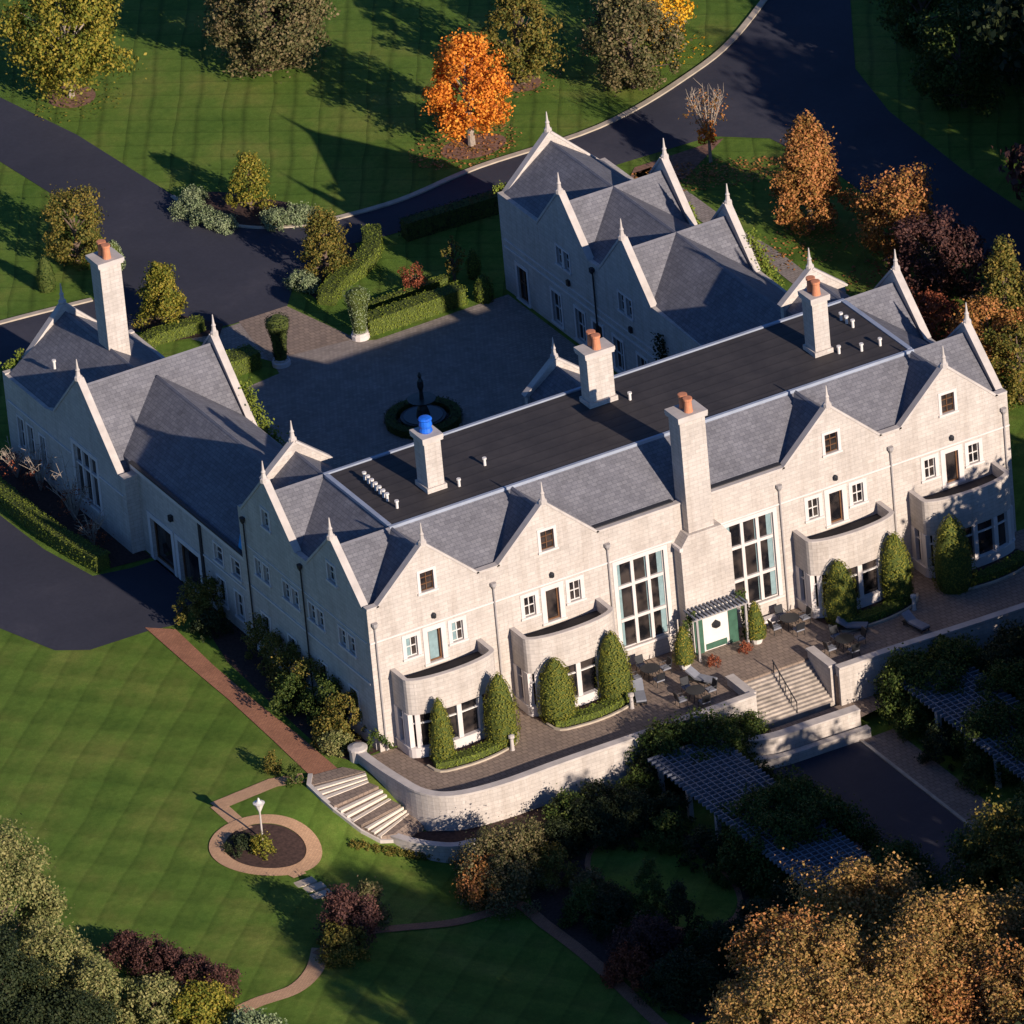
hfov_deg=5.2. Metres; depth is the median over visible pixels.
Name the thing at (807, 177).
maple tree
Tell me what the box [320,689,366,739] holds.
shrub
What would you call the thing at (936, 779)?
court walk
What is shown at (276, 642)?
shrub
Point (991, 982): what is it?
autumn tree
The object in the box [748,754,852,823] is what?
climbing vine
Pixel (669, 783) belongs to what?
shade shrub
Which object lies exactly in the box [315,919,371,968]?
shrub
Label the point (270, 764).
shrub
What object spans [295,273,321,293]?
pale shrub
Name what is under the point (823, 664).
stair wall
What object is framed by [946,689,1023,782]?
climbing vine
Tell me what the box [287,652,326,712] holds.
shrub
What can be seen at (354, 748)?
stone pier
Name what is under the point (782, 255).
fallen leaves
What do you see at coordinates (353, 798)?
stone steps
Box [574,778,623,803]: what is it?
shade shrub
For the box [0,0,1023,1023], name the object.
ground
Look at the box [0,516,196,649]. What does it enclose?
garage drive
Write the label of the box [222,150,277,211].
lawn tree
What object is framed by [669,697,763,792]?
climbing vine
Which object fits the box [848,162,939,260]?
maple tree
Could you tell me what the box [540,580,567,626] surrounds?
balcony door
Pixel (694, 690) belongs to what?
patio table
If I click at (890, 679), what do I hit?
climbing vine
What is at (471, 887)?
shrub
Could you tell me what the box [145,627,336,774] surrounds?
brick path
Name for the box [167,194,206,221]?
pale shrub
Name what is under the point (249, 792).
link path
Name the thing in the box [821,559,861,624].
topiary
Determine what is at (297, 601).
window
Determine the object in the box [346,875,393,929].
shrub
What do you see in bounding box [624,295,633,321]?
window
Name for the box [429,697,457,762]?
topiary
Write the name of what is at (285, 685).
shrub
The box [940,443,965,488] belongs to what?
balcony door
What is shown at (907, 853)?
climbing vine
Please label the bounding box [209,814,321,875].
circle path
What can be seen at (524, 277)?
arched door
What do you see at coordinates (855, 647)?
patio chair
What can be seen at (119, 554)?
front bed
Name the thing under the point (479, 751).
box hedge
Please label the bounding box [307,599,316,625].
window
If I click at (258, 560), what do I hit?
window
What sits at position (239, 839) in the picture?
shrub
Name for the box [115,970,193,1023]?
garden tree
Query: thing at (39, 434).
window
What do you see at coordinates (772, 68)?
driveway
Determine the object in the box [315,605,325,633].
window
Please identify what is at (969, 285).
plum tree
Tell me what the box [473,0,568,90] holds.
lawn tree
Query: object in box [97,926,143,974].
red shrub
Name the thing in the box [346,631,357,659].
window
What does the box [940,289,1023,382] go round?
autumn tree
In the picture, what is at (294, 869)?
stepping path
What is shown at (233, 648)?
foundation bed
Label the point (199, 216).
pale shrub
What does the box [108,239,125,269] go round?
clipped shrub
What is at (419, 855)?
edging plant
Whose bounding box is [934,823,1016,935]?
autumn tree
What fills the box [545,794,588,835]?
shade shrub
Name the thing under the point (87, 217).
lawn tree
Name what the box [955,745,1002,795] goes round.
shade shrub
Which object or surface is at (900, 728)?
shade shrub
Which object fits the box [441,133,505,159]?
tree pit
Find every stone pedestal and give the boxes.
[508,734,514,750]
[628,692,633,708]
[910,594,916,610]
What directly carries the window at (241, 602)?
in the mansion
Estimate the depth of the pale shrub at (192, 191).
759.41 m
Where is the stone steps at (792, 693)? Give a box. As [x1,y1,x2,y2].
[745,660,833,731]
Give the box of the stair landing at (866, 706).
[767,693,886,732]
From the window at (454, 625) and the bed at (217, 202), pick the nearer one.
the window at (454, 625)
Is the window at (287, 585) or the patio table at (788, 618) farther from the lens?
the patio table at (788, 618)
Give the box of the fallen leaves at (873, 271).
[843,249,945,292]
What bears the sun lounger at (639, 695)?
on the terrace
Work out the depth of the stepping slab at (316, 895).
678.17 m
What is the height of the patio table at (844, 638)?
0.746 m
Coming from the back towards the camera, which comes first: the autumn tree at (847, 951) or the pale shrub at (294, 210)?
the pale shrub at (294, 210)
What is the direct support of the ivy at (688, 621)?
attached to the mansion
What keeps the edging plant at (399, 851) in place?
on the ground at (126, 762)
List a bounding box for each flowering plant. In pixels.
[706,653,721,667]
[736,640,752,653]
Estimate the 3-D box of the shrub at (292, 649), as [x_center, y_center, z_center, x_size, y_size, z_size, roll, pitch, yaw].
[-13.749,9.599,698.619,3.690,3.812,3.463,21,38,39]
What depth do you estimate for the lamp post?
682.31 m
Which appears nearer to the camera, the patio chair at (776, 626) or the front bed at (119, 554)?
the patio chair at (776, 626)
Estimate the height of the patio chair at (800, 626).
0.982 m
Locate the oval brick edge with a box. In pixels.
[585,834,742,930]
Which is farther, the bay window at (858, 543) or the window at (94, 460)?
the window at (94, 460)
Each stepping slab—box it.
[294,876,316,887]
[303,882,326,892]
[310,888,332,898]
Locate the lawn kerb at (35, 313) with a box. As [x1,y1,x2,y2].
[0,298,92,324]
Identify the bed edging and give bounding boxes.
[426,732,519,772]
[546,698,635,730]
[828,593,918,631]
[968,566,1023,589]
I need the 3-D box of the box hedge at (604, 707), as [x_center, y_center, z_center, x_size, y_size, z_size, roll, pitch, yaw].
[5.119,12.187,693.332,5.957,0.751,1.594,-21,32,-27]
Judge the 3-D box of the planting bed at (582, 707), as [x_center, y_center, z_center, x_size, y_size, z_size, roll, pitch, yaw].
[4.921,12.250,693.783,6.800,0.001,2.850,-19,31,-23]
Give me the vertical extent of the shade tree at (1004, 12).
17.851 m
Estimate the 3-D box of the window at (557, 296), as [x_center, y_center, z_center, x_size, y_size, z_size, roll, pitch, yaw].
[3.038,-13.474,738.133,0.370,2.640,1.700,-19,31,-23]
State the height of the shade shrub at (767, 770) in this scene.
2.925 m
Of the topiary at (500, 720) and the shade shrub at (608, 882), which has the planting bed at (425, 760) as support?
the topiary at (500, 720)
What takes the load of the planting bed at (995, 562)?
on the terrace
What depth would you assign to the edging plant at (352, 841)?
684.01 m
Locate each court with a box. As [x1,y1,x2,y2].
[192,295,578,468]
[773,741,973,901]
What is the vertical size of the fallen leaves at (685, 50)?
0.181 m
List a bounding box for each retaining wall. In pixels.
[356,691,757,830]
[835,603,1023,705]
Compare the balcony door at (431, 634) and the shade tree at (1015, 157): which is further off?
the shade tree at (1015, 157)
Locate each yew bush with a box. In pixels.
[625,857,676,921]
[663,878,704,939]
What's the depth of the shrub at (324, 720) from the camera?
692.34 m
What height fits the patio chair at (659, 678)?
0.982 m
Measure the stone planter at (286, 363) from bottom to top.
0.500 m
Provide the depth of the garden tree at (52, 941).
664.18 m
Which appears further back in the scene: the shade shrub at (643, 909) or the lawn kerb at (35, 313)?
the lawn kerb at (35, 313)
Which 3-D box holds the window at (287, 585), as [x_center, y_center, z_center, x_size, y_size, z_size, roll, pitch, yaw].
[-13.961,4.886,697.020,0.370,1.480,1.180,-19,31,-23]
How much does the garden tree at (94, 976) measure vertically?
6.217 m
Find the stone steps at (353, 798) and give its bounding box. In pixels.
[306,767,423,843]
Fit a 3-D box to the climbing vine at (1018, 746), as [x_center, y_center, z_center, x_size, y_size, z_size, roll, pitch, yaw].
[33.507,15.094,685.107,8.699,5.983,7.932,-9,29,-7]
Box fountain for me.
[400,372,446,426]
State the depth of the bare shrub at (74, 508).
720.23 m
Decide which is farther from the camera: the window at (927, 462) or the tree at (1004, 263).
the tree at (1004, 263)
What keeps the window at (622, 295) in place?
in the mansion
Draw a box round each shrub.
[0,437,32,477]
[20,444,58,490]
[35,256,55,292]
[45,451,92,524]
[70,507,111,547]
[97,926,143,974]
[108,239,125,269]
[124,929,170,977]
[146,937,195,983]
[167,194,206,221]
[170,951,222,993]
[172,574,217,630]
[175,183,209,207]
[184,607,237,642]
[189,205,229,229]
[194,571,225,617]
[199,961,245,997]
[208,211,240,235]
[217,830,259,858]
[240,612,270,665]
[248,831,276,860]
[255,628,289,680]
[256,206,294,232]
[260,749,282,776]
[263,641,310,691]
[266,671,316,717]
[278,201,309,228]
[283,269,312,291]
[284,762,304,787]
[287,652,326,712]
[291,201,316,224]
[294,667,349,728]
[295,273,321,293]
[309,710,348,748]
[310,880,383,952]
[315,728,355,757]
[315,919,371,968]
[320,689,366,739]
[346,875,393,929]
[448,809,563,922]
[449,850,521,911]
[465,248,481,279]
[472,273,494,303]
[528,838,581,889]
[534,783,597,840]
[537,816,585,862]
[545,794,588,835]
[556,876,618,933]
[562,792,630,852]
[565,866,607,901]
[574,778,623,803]
[584,883,651,943]
[588,879,625,925]
[594,781,667,852]
[598,910,689,979]
[600,938,655,992]
[612,761,662,810]
[621,897,672,948]
[626,747,677,797]
[631,944,736,1015]
[638,808,700,856]
[652,790,696,831]
[659,945,700,996]
[675,824,724,872]
[692,915,757,985]
[703,841,757,890]
[722,707,773,761]
[731,895,788,942]
[751,757,782,788]
[766,879,809,917]
[894,698,934,744]
[911,285,964,340]
[914,718,962,771]
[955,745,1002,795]
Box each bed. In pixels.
[0,452,151,567]
[132,313,222,339]
[183,192,303,226]
[208,607,378,759]
[225,824,305,867]
[296,243,358,299]
[414,738,504,769]
[529,764,794,1023]
[533,691,633,727]
[631,139,721,179]
[815,593,915,624]
[931,549,1023,585]
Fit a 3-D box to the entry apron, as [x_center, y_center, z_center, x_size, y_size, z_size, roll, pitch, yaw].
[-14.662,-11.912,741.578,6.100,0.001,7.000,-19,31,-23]
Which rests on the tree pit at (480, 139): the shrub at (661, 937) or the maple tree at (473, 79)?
the maple tree at (473, 79)
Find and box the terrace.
[372,529,1023,790]
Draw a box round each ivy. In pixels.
[0,348,23,368]
[239,376,288,445]
[366,728,397,752]
[492,180,506,193]
[650,332,668,360]
[682,611,696,654]
[688,200,701,224]
[735,588,748,638]
[743,227,786,289]
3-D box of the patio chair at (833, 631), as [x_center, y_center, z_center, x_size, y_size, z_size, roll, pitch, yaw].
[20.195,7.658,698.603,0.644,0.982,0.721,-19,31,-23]
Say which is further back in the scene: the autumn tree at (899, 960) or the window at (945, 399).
the window at (945, 399)
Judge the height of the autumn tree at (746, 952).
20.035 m
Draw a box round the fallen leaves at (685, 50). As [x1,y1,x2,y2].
[625,28,711,67]
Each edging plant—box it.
[348,838,359,849]
[359,838,370,850]
[371,843,382,854]
[381,845,393,856]
[391,846,405,857]
[401,848,415,858]
[414,852,426,860]
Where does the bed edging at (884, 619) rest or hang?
on the terrace
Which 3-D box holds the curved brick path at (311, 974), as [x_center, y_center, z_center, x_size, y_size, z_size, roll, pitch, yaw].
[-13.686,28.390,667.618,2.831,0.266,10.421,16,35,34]
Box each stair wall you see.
[725,674,757,713]
[805,645,836,706]
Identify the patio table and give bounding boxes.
[640,663,659,677]
[686,685,704,703]
[780,613,798,630]
[835,633,854,651]
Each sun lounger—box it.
[632,679,646,705]
[685,666,717,685]
[836,616,868,631]
[901,609,929,633]
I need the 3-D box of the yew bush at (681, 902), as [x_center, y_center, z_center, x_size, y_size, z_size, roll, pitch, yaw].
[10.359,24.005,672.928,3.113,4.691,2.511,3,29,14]
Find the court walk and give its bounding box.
[864,729,1014,829]
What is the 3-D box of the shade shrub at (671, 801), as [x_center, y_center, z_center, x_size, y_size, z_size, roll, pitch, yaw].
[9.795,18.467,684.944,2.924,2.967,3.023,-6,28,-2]
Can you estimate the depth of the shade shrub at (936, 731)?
688.92 m
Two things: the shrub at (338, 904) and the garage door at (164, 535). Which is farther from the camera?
the garage door at (164, 535)
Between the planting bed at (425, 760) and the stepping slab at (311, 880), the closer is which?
the stepping slab at (311, 880)
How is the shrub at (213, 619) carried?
on the foundation bed at (233, 648)
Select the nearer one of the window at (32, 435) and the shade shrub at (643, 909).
the shade shrub at (643, 909)
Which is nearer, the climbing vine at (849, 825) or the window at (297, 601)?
the climbing vine at (849, 825)
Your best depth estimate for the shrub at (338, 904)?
670.97 m
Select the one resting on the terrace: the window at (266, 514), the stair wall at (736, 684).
the stair wall at (736, 684)
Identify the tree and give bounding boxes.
[0,0,146,107]
[0,807,79,953]
[0,901,104,1004]
[0,920,64,1018]
[0,990,78,1023]
[37,977,126,1023]
[38,181,108,270]
[56,948,146,1023]
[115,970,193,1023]
[131,261,187,330]
[157,972,241,1023]
[198,0,340,83]
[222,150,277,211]
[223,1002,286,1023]
[294,203,356,282]
[397,261,427,290]
[420,24,515,145]
[439,235,465,282]
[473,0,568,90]
[571,0,694,95]
[619,0,697,39]
[678,78,730,162]
[692,940,835,1023]
[700,888,840,1023]
[727,905,903,1023]
[763,108,861,240]
[773,846,953,997]
[773,942,941,1023]
[836,916,990,1023]
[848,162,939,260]
[862,871,1023,1017]
[863,0,979,57]
[878,202,986,299]
[893,927,1023,1023]
[897,0,1007,117]
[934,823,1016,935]
[937,784,1023,943]
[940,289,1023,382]
[944,221,992,299]
[946,876,1023,972]
[954,0,1023,91]
[957,0,1023,98]
[961,943,1023,1023]
[976,234,1023,351]
[981,319,1023,409]
[991,142,1023,200]
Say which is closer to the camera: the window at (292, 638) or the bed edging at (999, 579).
the window at (292, 638)
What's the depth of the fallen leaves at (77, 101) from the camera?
774.25 m
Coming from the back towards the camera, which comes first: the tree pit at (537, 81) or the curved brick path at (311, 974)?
the tree pit at (537, 81)
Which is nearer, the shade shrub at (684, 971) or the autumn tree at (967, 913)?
the autumn tree at (967, 913)
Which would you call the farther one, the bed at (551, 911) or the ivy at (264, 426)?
the ivy at (264, 426)
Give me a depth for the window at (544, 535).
691.44 m
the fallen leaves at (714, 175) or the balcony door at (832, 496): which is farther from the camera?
the fallen leaves at (714, 175)
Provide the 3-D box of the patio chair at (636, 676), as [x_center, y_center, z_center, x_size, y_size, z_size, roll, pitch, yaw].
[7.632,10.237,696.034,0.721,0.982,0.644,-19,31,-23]
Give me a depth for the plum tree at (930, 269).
736.13 m
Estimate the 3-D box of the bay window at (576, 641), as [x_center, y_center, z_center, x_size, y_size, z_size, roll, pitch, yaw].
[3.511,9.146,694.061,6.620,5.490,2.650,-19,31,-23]
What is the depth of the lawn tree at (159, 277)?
742.46 m
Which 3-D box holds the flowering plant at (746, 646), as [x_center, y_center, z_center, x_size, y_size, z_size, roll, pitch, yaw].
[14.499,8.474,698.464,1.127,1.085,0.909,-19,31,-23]
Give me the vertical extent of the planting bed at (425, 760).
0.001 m
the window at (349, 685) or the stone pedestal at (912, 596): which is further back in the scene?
the stone pedestal at (912, 596)
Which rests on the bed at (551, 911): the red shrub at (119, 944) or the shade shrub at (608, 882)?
the shade shrub at (608, 882)
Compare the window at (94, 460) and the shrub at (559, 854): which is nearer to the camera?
the shrub at (559, 854)
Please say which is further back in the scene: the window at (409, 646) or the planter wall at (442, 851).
the window at (409, 646)
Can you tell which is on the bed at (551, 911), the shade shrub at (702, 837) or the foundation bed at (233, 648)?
the shade shrub at (702, 837)
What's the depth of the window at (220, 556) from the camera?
706.11 m
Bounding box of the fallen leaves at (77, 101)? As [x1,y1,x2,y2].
[28,81,125,122]
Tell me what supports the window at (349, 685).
in the mansion
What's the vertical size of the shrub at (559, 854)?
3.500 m
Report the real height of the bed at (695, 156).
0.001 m
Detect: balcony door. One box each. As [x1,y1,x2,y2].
[422,621,449,666]
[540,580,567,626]
[824,483,849,528]
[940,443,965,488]
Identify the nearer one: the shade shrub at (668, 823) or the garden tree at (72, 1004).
the garden tree at (72, 1004)
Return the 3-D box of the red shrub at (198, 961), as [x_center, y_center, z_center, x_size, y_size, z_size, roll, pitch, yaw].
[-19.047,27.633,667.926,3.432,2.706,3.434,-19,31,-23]
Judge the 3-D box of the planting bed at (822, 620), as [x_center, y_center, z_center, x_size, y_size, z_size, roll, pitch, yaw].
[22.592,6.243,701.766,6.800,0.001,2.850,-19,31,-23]
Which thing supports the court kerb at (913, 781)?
on the ground at (126, 762)
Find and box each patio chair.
[630,671,641,679]
[634,654,647,673]
[652,672,665,687]
[659,656,671,673]
[673,692,687,705]
[679,676,692,691]
[698,694,710,705]
[704,677,717,693]
[767,619,781,635]
[774,604,786,623]
[792,622,804,637]
[798,605,811,621]
[822,640,836,656]
[829,625,841,644]
[847,643,860,657]
[853,626,866,642]
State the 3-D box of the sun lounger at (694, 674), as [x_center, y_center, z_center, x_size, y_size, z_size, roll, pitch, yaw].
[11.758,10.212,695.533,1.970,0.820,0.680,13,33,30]
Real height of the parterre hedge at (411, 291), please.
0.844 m
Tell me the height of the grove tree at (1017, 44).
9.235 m
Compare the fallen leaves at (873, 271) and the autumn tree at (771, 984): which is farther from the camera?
the fallen leaves at (873, 271)
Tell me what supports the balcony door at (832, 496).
in the mansion
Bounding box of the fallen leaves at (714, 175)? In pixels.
[632,156,785,190]
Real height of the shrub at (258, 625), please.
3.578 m
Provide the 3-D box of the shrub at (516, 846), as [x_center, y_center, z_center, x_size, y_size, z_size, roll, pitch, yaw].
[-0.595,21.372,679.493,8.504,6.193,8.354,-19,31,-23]
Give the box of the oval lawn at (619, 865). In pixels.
[590,837,736,927]
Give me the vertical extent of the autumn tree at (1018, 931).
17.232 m
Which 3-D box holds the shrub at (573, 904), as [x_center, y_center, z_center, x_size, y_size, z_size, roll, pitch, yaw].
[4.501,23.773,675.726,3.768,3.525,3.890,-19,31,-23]
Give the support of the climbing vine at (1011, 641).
attached to the pergola at (939, 710)
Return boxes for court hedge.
[139,315,205,347]
[225,344,261,376]
[365,280,468,336]
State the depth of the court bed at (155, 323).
743.78 m
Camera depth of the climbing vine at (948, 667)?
692.18 m
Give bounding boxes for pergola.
[647,737,884,907]
[899,661,1023,788]
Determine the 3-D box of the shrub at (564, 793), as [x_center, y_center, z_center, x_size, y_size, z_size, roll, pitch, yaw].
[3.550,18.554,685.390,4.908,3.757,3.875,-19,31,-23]
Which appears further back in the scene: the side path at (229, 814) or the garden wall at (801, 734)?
the garden wall at (801, 734)
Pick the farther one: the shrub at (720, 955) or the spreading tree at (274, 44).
the spreading tree at (274, 44)
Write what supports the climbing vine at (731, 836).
attached to the pergola at (741, 774)
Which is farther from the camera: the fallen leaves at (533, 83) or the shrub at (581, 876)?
the fallen leaves at (533, 83)
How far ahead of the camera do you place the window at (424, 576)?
688.07 m
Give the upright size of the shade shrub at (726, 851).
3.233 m
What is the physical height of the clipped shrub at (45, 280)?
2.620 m
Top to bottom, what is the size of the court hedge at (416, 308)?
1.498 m
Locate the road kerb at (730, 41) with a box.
[334,0,766,219]
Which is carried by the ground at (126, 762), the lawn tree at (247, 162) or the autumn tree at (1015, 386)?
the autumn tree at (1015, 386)
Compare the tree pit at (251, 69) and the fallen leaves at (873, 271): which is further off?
the tree pit at (251, 69)
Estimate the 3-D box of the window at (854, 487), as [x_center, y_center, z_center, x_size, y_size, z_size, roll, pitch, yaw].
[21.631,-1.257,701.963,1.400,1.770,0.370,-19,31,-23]
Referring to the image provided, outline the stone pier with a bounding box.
[348,742,367,763]
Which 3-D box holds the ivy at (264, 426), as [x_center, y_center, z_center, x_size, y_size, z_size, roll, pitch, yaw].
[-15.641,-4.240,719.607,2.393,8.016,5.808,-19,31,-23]
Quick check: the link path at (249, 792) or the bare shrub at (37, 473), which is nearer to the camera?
the link path at (249, 792)
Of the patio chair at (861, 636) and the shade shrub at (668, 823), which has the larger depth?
the patio chair at (861, 636)
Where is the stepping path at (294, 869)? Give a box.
[286,867,305,877]
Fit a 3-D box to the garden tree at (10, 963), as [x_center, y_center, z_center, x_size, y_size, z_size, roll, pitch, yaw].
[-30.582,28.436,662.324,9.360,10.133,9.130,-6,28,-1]
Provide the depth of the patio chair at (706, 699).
692.46 m
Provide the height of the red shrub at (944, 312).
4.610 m
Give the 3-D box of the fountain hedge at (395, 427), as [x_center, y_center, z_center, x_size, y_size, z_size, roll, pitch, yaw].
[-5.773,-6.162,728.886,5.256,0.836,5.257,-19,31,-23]
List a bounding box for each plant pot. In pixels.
[679,664,690,669]
[751,639,762,644]
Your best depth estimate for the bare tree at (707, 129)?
756.74 m
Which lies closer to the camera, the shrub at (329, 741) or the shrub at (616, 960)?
the shrub at (616, 960)
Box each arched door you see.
[514,260,531,308]
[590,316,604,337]
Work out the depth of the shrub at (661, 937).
669.84 m
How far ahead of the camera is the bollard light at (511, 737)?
689.89 m
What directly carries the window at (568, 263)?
in the mansion
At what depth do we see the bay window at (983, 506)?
704.56 m
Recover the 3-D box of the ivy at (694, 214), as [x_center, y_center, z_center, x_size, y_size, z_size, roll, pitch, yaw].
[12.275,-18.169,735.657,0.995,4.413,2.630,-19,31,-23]
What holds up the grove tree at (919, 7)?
on the ground at (126, 762)
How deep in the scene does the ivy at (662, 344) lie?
724.77 m
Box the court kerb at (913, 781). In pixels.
[859,739,972,828]
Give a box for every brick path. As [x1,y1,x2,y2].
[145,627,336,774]
[234,948,326,1014]
[312,900,667,1023]
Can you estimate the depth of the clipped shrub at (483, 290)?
742.49 m
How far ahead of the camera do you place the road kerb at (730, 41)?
764.39 m
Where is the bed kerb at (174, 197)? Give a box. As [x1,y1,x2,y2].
[170,195,305,228]
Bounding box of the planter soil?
[413,806,553,841]
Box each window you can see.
[16,413,27,453]
[25,421,37,459]
[38,432,49,471]
[70,437,103,515]
[212,539,224,568]
[216,573,229,610]
[230,554,242,583]
[233,587,247,624]
[253,554,262,580]
[259,506,271,534]
[260,610,271,641]
[261,561,271,588]
[281,577,291,604]
[287,632,297,666]
[290,585,300,612]
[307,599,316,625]
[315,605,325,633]
[318,658,330,697]
[325,559,337,588]
[337,624,347,651]
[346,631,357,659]
[348,683,361,723]
[390,638,495,757]
[401,630,423,661]
[416,565,438,596]
[447,614,468,646]
[510,597,614,716]
[520,590,541,621]
[537,524,558,554]
[549,286,564,330]
[554,243,562,269]
[562,248,571,275]
[565,574,586,605]
[573,303,586,343]
[611,332,625,372]
[612,544,675,650]
[617,289,625,315]
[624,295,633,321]
[635,351,647,366]
[723,506,784,612]
[792,501,894,617]
[804,492,824,523]
[821,427,842,457]
[848,477,868,508]
[908,461,1014,577]
[920,452,940,483]
[938,388,958,417]
[964,437,984,468]
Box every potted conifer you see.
[672,626,695,666]
[745,601,766,640]
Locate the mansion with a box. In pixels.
[2,112,1015,757]
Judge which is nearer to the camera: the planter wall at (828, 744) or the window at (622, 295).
the planter wall at (828, 744)
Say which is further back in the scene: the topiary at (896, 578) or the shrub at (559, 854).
the topiary at (896, 578)
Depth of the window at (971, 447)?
705.42 m
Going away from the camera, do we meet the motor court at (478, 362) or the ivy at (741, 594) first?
the ivy at (741, 594)
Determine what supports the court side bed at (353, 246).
on the ground at (126, 762)
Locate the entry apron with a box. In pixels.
[239,306,350,359]
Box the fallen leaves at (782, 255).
[760,224,851,270]
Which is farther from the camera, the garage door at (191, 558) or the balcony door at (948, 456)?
the garage door at (191, 558)
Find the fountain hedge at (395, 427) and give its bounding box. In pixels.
[384,395,462,439]
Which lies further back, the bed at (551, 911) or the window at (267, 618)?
the window at (267, 618)
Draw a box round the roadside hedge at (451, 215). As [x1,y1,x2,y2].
[398,187,503,241]
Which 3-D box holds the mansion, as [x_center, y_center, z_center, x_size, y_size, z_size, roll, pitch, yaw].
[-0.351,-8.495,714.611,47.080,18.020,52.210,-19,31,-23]
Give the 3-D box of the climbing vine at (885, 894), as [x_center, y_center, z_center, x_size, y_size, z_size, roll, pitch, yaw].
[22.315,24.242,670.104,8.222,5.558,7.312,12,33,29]
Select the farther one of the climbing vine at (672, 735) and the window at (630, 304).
the window at (630, 304)
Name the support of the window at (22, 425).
in the mansion
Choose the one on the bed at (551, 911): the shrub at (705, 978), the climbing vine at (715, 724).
the shrub at (705, 978)
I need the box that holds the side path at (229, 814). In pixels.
[211,802,251,831]
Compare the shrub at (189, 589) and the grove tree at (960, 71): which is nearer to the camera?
the shrub at (189, 589)
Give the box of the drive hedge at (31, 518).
[0,475,110,572]
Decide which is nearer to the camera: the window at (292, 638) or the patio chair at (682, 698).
the patio chair at (682, 698)
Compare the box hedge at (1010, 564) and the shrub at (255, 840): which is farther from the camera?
the box hedge at (1010, 564)
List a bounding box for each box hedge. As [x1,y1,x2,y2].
[432,739,502,768]
[554,690,635,727]
[835,596,911,626]
[971,550,1023,584]
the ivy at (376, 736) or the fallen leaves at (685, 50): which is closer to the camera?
the ivy at (376, 736)
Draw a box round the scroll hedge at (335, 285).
[316,223,383,305]
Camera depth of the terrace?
696.71 m
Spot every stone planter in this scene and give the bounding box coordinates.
[272,355,290,368]
[351,329,369,341]
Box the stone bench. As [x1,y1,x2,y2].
[764,611,785,624]
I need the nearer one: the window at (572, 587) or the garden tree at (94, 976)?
the garden tree at (94, 976)
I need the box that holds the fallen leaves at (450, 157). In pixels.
[408,123,521,169]
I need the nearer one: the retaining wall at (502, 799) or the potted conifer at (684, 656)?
the retaining wall at (502, 799)
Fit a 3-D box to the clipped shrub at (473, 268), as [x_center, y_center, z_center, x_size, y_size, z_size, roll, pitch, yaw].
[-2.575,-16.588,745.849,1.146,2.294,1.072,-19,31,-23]
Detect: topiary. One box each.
[264,312,289,360]
[342,285,369,335]
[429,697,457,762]
[482,671,521,748]
[535,657,579,724]
[594,630,635,702]
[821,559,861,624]
[878,531,914,602]
[928,514,977,594]
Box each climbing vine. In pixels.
[624,704,719,793]
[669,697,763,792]
[709,777,799,878]
[731,800,828,888]
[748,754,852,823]
[770,791,893,872]
[835,874,927,937]
[856,834,950,900]
[868,642,943,732]
[886,644,981,733]
[919,630,987,712]
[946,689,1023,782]
[971,616,1023,698]
[971,649,1023,703]
[991,719,1023,800]
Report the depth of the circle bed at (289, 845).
682.93 m
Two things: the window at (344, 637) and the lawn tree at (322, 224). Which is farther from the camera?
the lawn tree at (322, 224)
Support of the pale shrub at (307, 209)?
on the bed at (217, 202)
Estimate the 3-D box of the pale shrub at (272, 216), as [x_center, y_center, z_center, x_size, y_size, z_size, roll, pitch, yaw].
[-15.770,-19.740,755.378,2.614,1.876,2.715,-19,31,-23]
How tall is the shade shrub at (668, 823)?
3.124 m
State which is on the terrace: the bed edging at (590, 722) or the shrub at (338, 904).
the bed edging at (590, 722)
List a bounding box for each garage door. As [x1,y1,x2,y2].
[146,510,177,577]
[174,533,202,588]
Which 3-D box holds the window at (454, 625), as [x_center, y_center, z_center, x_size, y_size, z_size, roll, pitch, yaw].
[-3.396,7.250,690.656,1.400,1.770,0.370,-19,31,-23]
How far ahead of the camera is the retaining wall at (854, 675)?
696.32 m
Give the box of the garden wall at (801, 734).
[741,705,860,760]
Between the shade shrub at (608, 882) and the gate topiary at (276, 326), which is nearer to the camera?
the shade shrub at (608, 882)
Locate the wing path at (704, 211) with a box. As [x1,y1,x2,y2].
[635,167,803,283]
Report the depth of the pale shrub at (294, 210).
755.21 m
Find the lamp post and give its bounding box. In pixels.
[253,798,264,839]
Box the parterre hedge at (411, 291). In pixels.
[366,273,452,311]
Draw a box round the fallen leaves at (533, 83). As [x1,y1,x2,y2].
[494,70,561,98]
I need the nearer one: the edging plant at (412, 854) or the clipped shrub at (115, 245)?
the edging plant at (412, 854)
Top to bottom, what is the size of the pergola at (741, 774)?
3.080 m
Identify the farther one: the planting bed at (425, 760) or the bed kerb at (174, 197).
the bed kerb at (174, 197)
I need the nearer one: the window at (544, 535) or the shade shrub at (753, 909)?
the shade shrub at (753, 909)
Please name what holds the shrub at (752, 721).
on the ground at (126, 762)
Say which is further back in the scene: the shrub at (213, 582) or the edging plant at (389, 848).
the shrub at (213, 582)
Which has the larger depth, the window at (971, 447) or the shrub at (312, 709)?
the window at (971, 447)
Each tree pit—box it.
[46,84,95,107]
[242,52,293,71]
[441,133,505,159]
[505,75,541,91]
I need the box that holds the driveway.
[0,0,1023,366]
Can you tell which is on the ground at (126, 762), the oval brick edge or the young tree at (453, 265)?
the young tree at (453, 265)
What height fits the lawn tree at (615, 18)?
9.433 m
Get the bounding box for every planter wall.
[390,833,511,862]
[754,725,870,768]
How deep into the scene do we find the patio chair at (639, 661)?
697.39 m
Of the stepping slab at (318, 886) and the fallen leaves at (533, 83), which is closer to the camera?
the stepping slab at (318, 886)
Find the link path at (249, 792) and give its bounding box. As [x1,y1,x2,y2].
[211,773,304,809]

